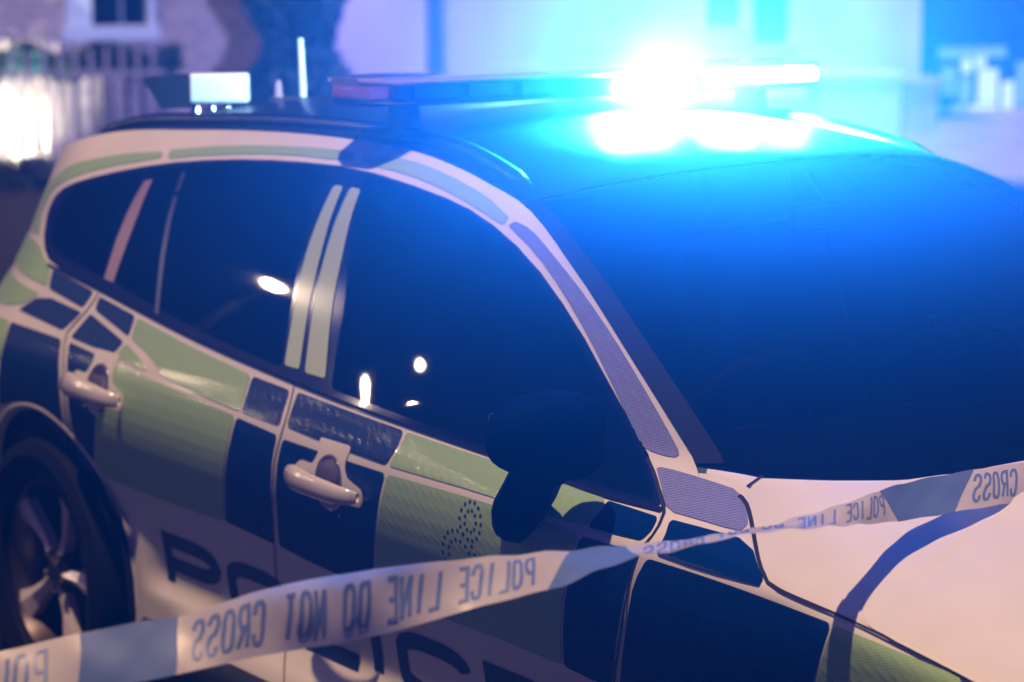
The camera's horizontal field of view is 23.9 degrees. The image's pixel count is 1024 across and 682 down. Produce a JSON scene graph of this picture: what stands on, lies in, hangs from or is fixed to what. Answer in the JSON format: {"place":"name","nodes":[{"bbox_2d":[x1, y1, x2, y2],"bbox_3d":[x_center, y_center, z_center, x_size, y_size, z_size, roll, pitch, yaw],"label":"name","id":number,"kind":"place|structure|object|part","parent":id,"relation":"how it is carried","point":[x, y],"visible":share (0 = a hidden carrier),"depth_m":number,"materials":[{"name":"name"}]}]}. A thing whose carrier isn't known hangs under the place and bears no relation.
{"place":"outdoors","nodes":[
{"label":"outdoors","id":0,"kind":"place"},
{"bbox_2d":[0,0,261,163],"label":"stone house","id":1,"kind":"structure","parent":0,"point":[216,36],"depth_m":21.45,"materials":[{"name":"beige stone"}]},
{"bbox_2d":[60,0,160,40],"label":"window","id":2,"kind":"structure","parent":1,"relation":"in","point":[126,19],"depth_m":21.32,"materials":[{"name":"white"}]},
{"bbox_2d":[0,163,1023,283],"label":"ground","id":3,"kind":"structure","parent":0,"point":[19,208],"depth_m":17.12,"materials":[{"name":"grey asphalt"}]},
{"bbox_2d":[0,152,55,190],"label":"hedge","id":4,"kind":"object","parent":3,"relation":"on","point":[25,175],"visible":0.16,"depth_m":19.11,"materials":[{"name":"green plant"}]},
{"bbox_2d":[19,155,46,169],"bbox_3d":[-3.867,-1.384,19.526,0.220,0.230,0.111,-3,10,-16],"label":"ground floodlight","id":5,"kind":"object","parent":3,"relation":"on","point":[32,159],"visible":0.44,"depth_m":19.46,"materials":[{"name":"black plastic"}]},
{"bbox_2d":[0,42,165,165],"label":"picket railings","id":6,"kind":"object","parent":3,"relation":"on","point":[75,73],"visible":0.79,"depth_m":20.20,"materials":[{"name":"grey paint"}]},
{"bbox_2d":[0,37,186,152],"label":"clipped hedge","id":7,"kind":"object","parent":3,"relation":"on","point":[163,57],"visible":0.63,"depth_m":20.69,"materials":[{"name":"green plant"}]},
{"bbox_2d":[231,0,353,104],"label":"broad tree","id":8,"kind":"object","parent":3,"relation":"on","point":[282,26],"visible":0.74,"depth_m":17.61,"materials":[{"name":"green plant"}]},
{"bbox_2d":[255,59,346,101],"bbox_3d":[-1.431,-1.475,17.462,3.248,1.160,1.953,-3,10,-16],"label":"spreading shrub","id":9,"kind":"object","parent":3,"relation":"on","point":[317,75],"visible":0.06,"depth_m":17.06,"materials":[{"name":"green plant"}]},
{"bbox_2d":[0,38,1023,681],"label":"police car","id":10,"kind":"object","parent":3,"relation":"on","point":[358,322],"visible":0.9,"depth_m":4.75,"materials":[{"name":"white paint"}]},
{"bbox_3d":[-1.047,-0.307,6.001,0.132,0.242,0.388,-7,11,-35],"label":"side window","id":11,"kind":"part","parent":10,"relation":"part of","materials":[{"name":"black glass"}]},
{"bbox_3d":[-0.660,-0.209,5.487,0.226,0.394,0.890,-7,11,-35],"label":"side window","id":12,"kind":"part","parent":10,"relation":"part of","materials":[{"name":"black glass"}]},
{"bbox_3d":[-0.045,-0.040,4.644,0.230,0.453,1.204,-7,11,-35],"label":"side window","id":13,"kind":"part","parent":10,"relation":"part of","materials":[{"name":"black glass"}]},
{"bbox_2d":[334,0,921,113],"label":"rendered building","id":14,"kind":"structure","parent":3,"relation":"on","point":[382,36],"depth_m":22.80,"materials":[{"name":"white paint"}]},
{"bbox_2d":[701,0,749,33],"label":"window","id":15,"kind":"structure","parent":14,"relation":"in","point":[719,13],"depth_m":23.15,"materials":[{"name":"blue"}]},
{"bbox_2d":[748,0,798,50],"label":"window","id":16,"kind":"structure","parent":14,"relation":"in","point":[769,16],"depth_m":23.30,"materials":[{"name":"white glass"}]},
{"bbox_2d":[900,76,943,133],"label":"gate pier","id":17,"kind":"structure","parent":3,"relation":"on","point":[919,104],"depth_m":22.96,"materials":[{"name":"white stone"}]},
{"bbox_2d":[920,0,1023,109],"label":"dark annexe","id":18,"kind":"structure","parent":3,"relation":"on","point":[972,53],"depth_m":26.30,"materials":[{"name":"blue concrete"}]},
{"bbox_2d":[920,40,1023,109],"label":"window","id":19,"kind":"structure","parent":18,"relation":"in","point":[976,74],"depth_m":26.30,"materials":[{"name":"blue glass"}]},
{"bbox_2d":[0,462,1023,681],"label":"cordon tape","id":20,"kind":"object","parent":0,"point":[326,611],"visible":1,"depth_m":3.15,"materials":[{"name":"white plastic"}]},
{"bbox_2d":[900,108,1023,184],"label":"pavement","id":21,"kind":"structure","parent":0,"point":[991,140],"depth_m":22.29,"materials":[{"name":"grey concrete"}]},
{"bbox_2d":[805,70,905,136],"bbox_3d":[3.168,-2.149,22.475,0.860,0.705,0.460,-3,10,-16],"label":"utility cabinet","id":22,"kind":"object","parent":21,"relation":"on","point":[871,99],"visible":0.63,"depth_m":22.28,"materials":[{"name":"paint"}]}
]}

